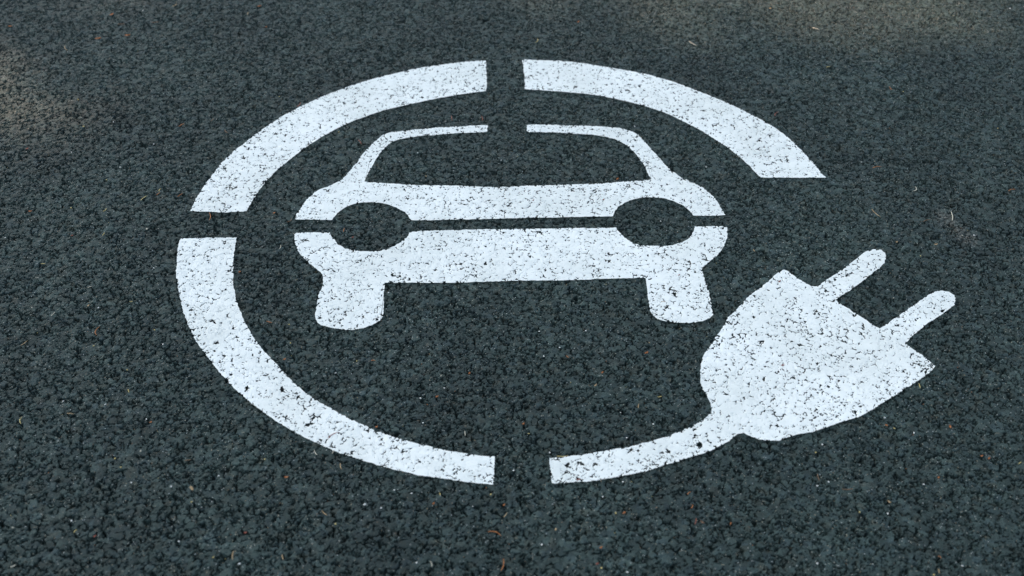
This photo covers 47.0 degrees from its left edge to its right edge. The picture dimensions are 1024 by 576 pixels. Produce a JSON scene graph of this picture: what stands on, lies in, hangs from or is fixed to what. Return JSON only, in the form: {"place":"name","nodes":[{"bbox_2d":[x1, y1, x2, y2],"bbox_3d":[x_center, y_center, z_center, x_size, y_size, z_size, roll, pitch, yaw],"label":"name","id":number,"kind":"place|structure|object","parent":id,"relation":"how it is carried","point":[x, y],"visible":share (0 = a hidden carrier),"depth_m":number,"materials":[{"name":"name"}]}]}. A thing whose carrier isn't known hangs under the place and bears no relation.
{"place":"outdoors","nodes":[
{"label":"outdoors","id":0,"kind":"place"},
{"bbox_2d":[5,5,1010,575],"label":"grit","id":1,"kind":"object","parent":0,"point":[475,343],"visible":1,"depth_m":1.73,"materials":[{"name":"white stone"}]},
{"bbox_2d":[0,0,1023,575],"bbox_3d":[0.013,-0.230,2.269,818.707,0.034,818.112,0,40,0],"label":"asphalt ground","id":2,"kind":"structure","parent":0,"point":[122,118],"depth_m":1.96,"materials":[{"name":"grey asphalt"}]},
{"bbox_2d":[176,237,494,484],"bbox_3d":[-0.340,0.114,1.835,0.204,0.002,0.790,-30,48,-31],"label":"painted arc","id":3,"kind":"object","parent":2,"relation":"on","point":[219,309],"visible":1,"depth_m":1.80,"materials":[{"name":"paint"}]},
{"bbox_2d":[190,60,486,212],"bbox_3d":[-0.341,-0.331,2.364,0.763,0.002,0.225,-33,50,-33],"label":"painted arc","id":4,"kind":"object","parent":2,"relation":"on","point":[205,203],"visible":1,"depth_m":2.38,"materials":[{"name":"paint"}]},
{"bbox_2d":[294,124,727,329],"bbox_3d":[-0.003,-0.130,2.126,0.776,0.003,0.615,0,40,0],"label":"painted car","id":5,"kind":"object","parent":2,"relation":"on","point":[438,261],"visible":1,"depth_m":2.06,"materials":[{"name":"paint"}]},
{"bbox_2d":[522,59,825,177],"bbox_3d":[0.319,-0.363,2.404,0.724,0.002,0.211,25,46,27],"label":"painted arc","id":6,"kind":"object","parent":2,"relation":"on","point":[794,165],"visible":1,"depth_m":2.41,"materials":[{"name":"paint"}]},
{"bbox_2d":[549,249,954,483],"bbox_3d":[0.413,0.143,1.800,0.307,0.002,0.786,32,49,32],"label":"painted plug","id":7,"kind":"object","parent":2,"relation":"on","point":[790,419],"visible":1,"depth_m":1.82,"materials":[{"name":"paint"}]}
]}

